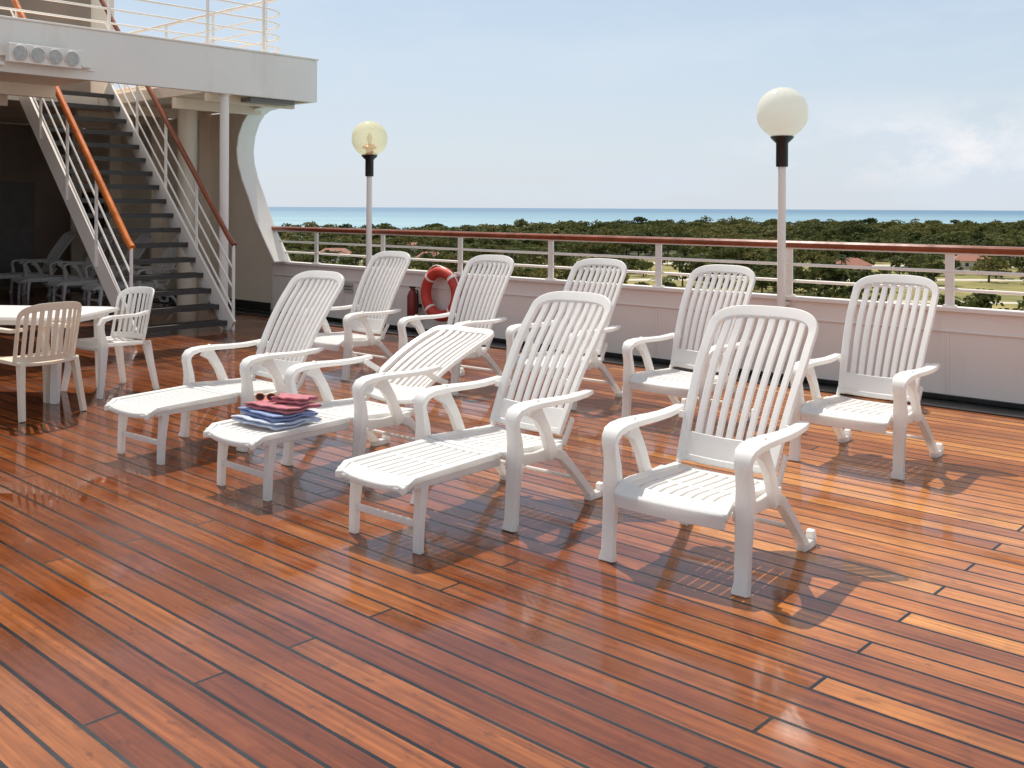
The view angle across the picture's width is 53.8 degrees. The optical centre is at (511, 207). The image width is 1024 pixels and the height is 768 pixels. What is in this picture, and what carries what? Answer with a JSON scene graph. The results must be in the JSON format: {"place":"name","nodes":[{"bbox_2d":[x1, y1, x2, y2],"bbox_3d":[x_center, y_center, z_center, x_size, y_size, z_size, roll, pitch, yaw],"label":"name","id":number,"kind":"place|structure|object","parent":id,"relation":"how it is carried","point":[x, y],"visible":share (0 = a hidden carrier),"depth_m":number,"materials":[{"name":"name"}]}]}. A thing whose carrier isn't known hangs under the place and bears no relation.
{"place":"outdoors","nodes":[
{"label":"outdoors","id":0,"kind":"place"},
{"bbox_2d":[82,192,103,228],"bbox_3d":[-7.908,0.060,19.058,0.380,0.700,0.300,0,0,43],"label":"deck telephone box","id":1,"kind":"object","parent":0,"point":[86,206],"visible":0.42,"depth_m":18.93,"materials":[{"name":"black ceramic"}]},
{"bbox_2d":[83,0,1023,210],"label":"sky","id":2,"kind":"structure","parent":0,"point":[603,104],"materials":[{"name":"blue"}]},
{"bbox_2d":[268,207,1023,229],"bbox_3d":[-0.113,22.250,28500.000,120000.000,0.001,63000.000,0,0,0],"label":"sea water","id":3,"kind":"structure","parent":0,"point":[400,217],"depth_m":3194.18,"materials":[{"name":"blue liquid"}]},
{"bbox_3d":[-5.524,12.777,5.143,33.000,21.690,18.200,0,0,43],"label":"ship","id":4,"kind":"object","parent":3,"relation":"on","visible":0},
{"bbox_2d":[0,42,94,71],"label":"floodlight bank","id":5,"kind":"structure","parent":4,"relation":"attached to","point":[26,54],"depth_m":11.84,"materials":[{"name":"white paint"}]},
{"bbox_2d":[0,0,279,92],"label":"deck railing","id":6,"kind":"object","parent":4,"relation":"on","point":[263,31],"visible":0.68,"depth_m":14.22,"materials":[{"name":"white metal"}]},
{"bbox_2d":[103,289,270,311],"bbox_3d":[-6.352,1.548,18.123,6.950,0.140,0.035,0,0,43],"label":"kick plate","id":7,"kind":"object","parent":4,"relation":"attached to","point":[253,305],"visible":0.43,"depth_m":16.10,"materials":[{"name":"paint"}]},
{"bbox_2d":[0,288,1023,767],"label":"wooden deck","id":8,"kind":"structure","parent":4,"relation":"on","point":[180,608],"depth_m":4.21,"materials":[{"name":"brown wood"}]},
{"bbox_2d":[0,231,76,294],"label":"sun lounger","id":9,"kind":"object","parent":8,"relation":"on","point":[61,245],"visible":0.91,"depth_m":19.02,"materials":[{"name":"white plastic"}]},
{"bbox_2d":[0,301,86,422],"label":"plastic armchair","id":10,"kind":"object","parent":8,"relation":"on","point":[46,357],"visible":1,"depth_m":7.85,"materials":[{"name":"beige plastic"}]},
{"bbox_2d":[0,305,113,403],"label":"patio table","id":11,"kind":"object","parent":8,"relation":"on","point":[8,314],"visible":0.61,"depth_m":8.51,"materials":[{"name":"white plastic"}]},
{"bbox_2d":[12,233,116,299],"bbox_3d":[-8.025,1.034,18.168,1.702,1.158,0.786,0,0,-44],"label":"sun lounger","id":12,"kind":"object","parent":8,"relation":"on","point":[64,276],"visible":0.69,"depth_m":18.00,"materials":[{"name":"white plastic"}]},
{"bbox_2d":[46,234,153,302],"bbox_3d":[-7.073,1.039,17.430,1.702,1.158,0.786,0,0,-44],"label":"sun lounger","id":13,"kind":"object","parent":8,"relation":"on","point":[137,252],"visible":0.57,"depth_m":17.32,"materials":[{"name":"white plastic"}]},
{"bbox_2d":[61,286,159,398],"bbox_3d":[-3.562,1.180,9.019,0.610,0.910,0.650,0,0,37],"label":"plastic armchair","id":14,"kind":"object","parent":8,"relation":"on","point":[118,340],"visible":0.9,"depth_m":9.04,"materials":[{"name":"white plastic"}]},
{"bbox_2d":[10,0,236,338],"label":"deck staircase","id":15,"kind":"structure","parent":8,"relation":"on","point":[88,233],"depth_m":13.84,"materials":[{"name":"white metal"}]},
{"bbox_2d":[81,237,176,307],"bbox_3d":[-6.155,1.044,16.656,1.702,1.158,0.786,0,0,-44],"label":"sun lounger","id":16,"kind":"object","parent":8,"relation":"on","point":[163,268],"visible":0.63,"depth_m":16.61,"materials":[{"name":"white plastic"}]},
{"bbox_2d":[0,0,318,312],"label":"ship superstructure","id":17,"kind":"object","parent":8,"relation":"on","point":[196,87],"visible":0.69,"depth_m":16.09,"materials":[{"name":"white metal"}]},
{"bbox_2d":[104,270,344,464],"bbox_3d":[-1.962,1.065,7.151,0.786,1.158,1.702,0,0,38],"label":"sun lounger","id":18,"kind":"object","parent":8,"relation":"on","point":[186,398],"visible":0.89,"depth_m":7.23,"materials":[{"name":"white plastic"}]},
{"bbox_2d":[203,325,493,501],"bbox_3d":[-0.946,1.251,6.487,0.786,0.797,2.036,0,0,41],"label":"sun lounger","id":19,"kind":"object","parent":8,"relation":"on","point":[364,415],"visible":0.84,"depth_m":6.41,"materials":[{"name":"white plastic"}]},
{"bbox_2d":[231,414,321,429],"bbox_3d":[-1.402,1.248,5.970,0.450,0.044,0.341,0,0,38],"label":"bath towel","id":20,"kind":"object","parent":19,"relation":"on","point":[253,420],"visible":0.55,"depth_m":5.85,"materials":[{"name":"blue fabric"}]},
{"bbox_2d":[238,407,317,421],"bbox_3d":[-1.395,1.210,5.991,0.303,0.044,0.430,0,0,-44],"label":"bath towel","id":21,"kind":"object","parent":20,"relation":"on","point":[272,416],"visible":0.62,"depth_m":5.87,"materials":[{"name":"blue fabric"}]},
{"bbox_2d":[244,397,321,414],"bbox_3d":[-1.367,1.172,5.995,0.390,0.044,0.280,0,0,34],"label":"bath towel","id":22,"kind":"object","parent":21,"relation":"on","point":[266,404],"visible":0.77,"depth_m":5.91,"materials":[{"name":"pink fabric"}]},
{"bbox_2d":[255,393,278,400],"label":"sunglasses","id":23,"kind":"object","parent":22,"relation":"on","point":[259,396],"visible":0.94,"depth_m":6.03,"materials":[{"name":"paint"}]},
{"bbox_2d":[271,393,317,404],"bbox_3d":[-1.298,1.135,5.998,0.232,0.044,0.174,0,0,24],"label":"bath towel","id":24,"kind":"object","parent":22,"relation":"on","point":[299,399],"visible":1,"depth_m":5.96,"materials":[{"name":"pink fabric"}]},
{"bbox_2d":[301,251,410,380],"bbox_3d":[-1.537,1.048,10.157,0.786,1.196,1.026,0,0,41],"label":"deck armchair","id":25,"kind":"object","parent":8,"relation":"on","point":[347,340],"visible":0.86,"depth_m":10.23,"materials":[{"name":"white plastic"}]},
{"bbox_2d":[397,255,513,395],"bbox_3d":[-0.477,1.054,9.415,0.786,1.196,1.026,0,0,40],"label":"deck armchair","id":26,"kind":"object","parent":8,"relation":"on","point":[457,370],"visible":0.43,"depth_m":9.57,"materials":[{"name":"white plastic"}]},
{"bbox_2d":[335,291,612,554],"bbox_3d":[-0.133,1.083,5.527,0.786,1.141,1.728,0,0,41],"label":"sun lounger","id":27,"kind":"object","parent":8,"relation":"on","point":[422,462],"visible":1,"depth_m":5.58,"materials":[{"name":"white plastic"}]},
{"bbox_2d":[51,287,1023,418],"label":"waterway gutter","id":28,"kind":"object","parent":8,"relation":"on","point":[972,407],"depth_m":9.56,"materials":[{"name":"paint"}]},
{"bbox_2d":[505,258,626,409],"bbox_3d":[0.523,1.059,8.815,0.786,1.196,1.026,0,0,40],"label":"deck armchair","id":29,"kind":"object","parent":8,"relation":"on","point":[595,362],"visible":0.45,"depth_m":8.91,"materials":[{"name":"white plastic"}]},
{"bbox_2d":[621,264,755,433],"bbox_3d":[1.433,1.063,7.877,0.786,1.196,1.026,0,0,41],"label":"deck armchair","id":30,"kind":"object","parent":8,"relation":"on","point":[672,383],"visible":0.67,"depth_m":8.01,"materials":[{"name":"white plastic"}]},
{"bbox_2d":[598,305,818,597],"bbox_3d":[1.029,1.089,4.910,0.786,1.141,1.122,0,0,38],"label":"deck armchair","id":31,"kind":"object","parent":8,"relation":"on","point":[681,494],"visible":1,"depth_m":4.88,"materials":[{"name":"white plastic"}]},
{"bbox_2d":[788,274,943,479],"bbox_3d":[2.410,1.068,6.739,0.786,1.196,1.026,0,0,41],"label":"deck armchair","id":32,"kind":"object","parent":8,"relation":"on","point":[837,412],"visible":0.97,"depth_m":6.80,"materials":[{"name":"white plastic"}]},
{"bbox_2d":[271,261,1023,409],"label":"bulwark wall","id":33,"kind":"structure","parent":4,"relation":"on","point":[977,354],"depth_m":9.69,"materials":[{"name":"metal"}]},
{"bbox_2d":[344,283,352,292],"bbox_3d":[-2.350,1.148,14.457,0.200,0.140,0.012,0,0,43],"label":"notice sign","id":34,"kind":"object","parent":33,"relation":"attached to","point":[348,287],"visible":0.98,"depth_m":14.45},
{"bbox_2d":[352,121,387,282],"bbox_3d":[-1.985,-0.084,14.021,0.496,2.248,0.496,0,0,43],"label":"globe lamp post","id":35,"kind":"object","parent":33,"relation":"on","point":[369,140],"visible":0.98,"depth_m":13.92,"materials":[{"name":"beige glass"}]},
{"bbox_2d":[407,286,421,315],"bbox_3d":[-1.295,1.264,13.379,0.174,0.440,0.205,0,0,11],"label":"fire extinguisher","id":36,"kind":"object","parent":33,"relation":"attached to","point":[413,305],"visible":0.76,"depth_m":13.29,"materials":[{"name":"red metal"}]},
{"bbox_2d":[420,265,461,323],"bbox_3d":[-0.913,1.110,12.977,0.736,0.750,0.151,0,0,43],"label":"life ring","id":37,"kind":"object","parent":33,"relation":"attached to","point":[448,275],"visible":0.86,"depth_m":12.97,"materials":[{"name":"paint"}]},
{"bbox_2d":[271,226,1023,306],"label":"deck railing","id":38,"kind":"object","parent":33,"relation":"on","point":[949,271],"visible":0.8,"depth_m":10.54,"materials":[{"name":"white metal"}]},
{"bbox_2d":[756,87,808,306],"bbox_3d":[2.621,-0.053,9.796,0.496,2.233,0.496,0,0,43],"label":"globe lamp post","id":39,"kind":"object","parent":33,"relation":"on","point":[782,114],"visible":0.96,"depth_m":9.71,"materials":[{"name":"white glass"}]},
{"bbox_2d":[300,231,1023,309],"bbox_3d":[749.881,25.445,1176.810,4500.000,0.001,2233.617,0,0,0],"label":"ground","id":40,"kind":"structure","parent":0,"point":[1016,286],"depth_m":298.43,"materials":[{"name":"green plant"}]},
{"bbox_2d":[318,248,351,261],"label":"beach house","id":41,"kind":"structure","parent":40,"relation":"on","point":[347,251],"depth_m":398.19,"materials":[{"name":"paint"}]},
{"bbox_2d":[400,242,422,255],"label":"beach house","id":42,"kind":"structure","parent":40,"relation":"on","point":[413,250],"depth_m":450.16,"materials":[{"name":"paint"}]},
{"bbox_2d":[415,252,443,265],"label":"beach house","id":43,"kind":"structure","parent":40,"relation":"on","point":[432,255],"depth_m":370.16,"materials":[{"name":"paint"}]},
{"bbox_2d":[287,234,962,301],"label":"distant palm grove","id":44,"kind":"object","parent":40,"relation":"on","point":[388,240],"visible":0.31,"depth_m":322.25,"materials":[{"name":"green plant"}]},
{"bbox_2d":[277,215,1023,310],"bbox_3d":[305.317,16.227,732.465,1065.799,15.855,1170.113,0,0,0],"label":"distant tree belt","id":45,"kind":"object","parent":40,"relation":"on","point":[970,233],"visible":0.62,"depth_m":445.85,"materials":[{"name":"green plant"}]},
{"bbox_2d":[830,258,873,273],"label":"beach house","id":46,"kind":"structure","parent":40,"relation":"on","point":[856,261],"depth_m":332.46,"materials":[{"name":"paint"}]},
{"bbox_2d":[354,260,1013,267],"bbox_3d":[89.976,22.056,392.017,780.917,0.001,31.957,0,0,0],"label":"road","id":47,"kind":"structure","parent":0,"point":[689,263],"depth_m":389.70,"materials":[{"name":"grey asphalt"}]},
{"bbox_2d":[564,278,1023,280],"bbox_3d":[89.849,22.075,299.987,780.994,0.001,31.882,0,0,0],"label":"road","id":48,"kind":"structure","parent":0,"point":[848,279],"depth_m":309.52,"materials":[{"name":"grey asphalt"}]},
{"bbox_2d":[887,300,1021,303],"bbox_3d":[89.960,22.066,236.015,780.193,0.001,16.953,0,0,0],"label":"road","id":49,"kind":"structure","parent":0,"point":[962,301],"depth_m":236.01,"materials":[{"name":"grey asphalt"}]},
{"bbox_2d":[955,255,992,268],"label":"beach house","id":50,"kind":"structure","parent":0,"point":[966,261],"depth_m":368.94,"materials":[{"name":"paint"}]}
]}

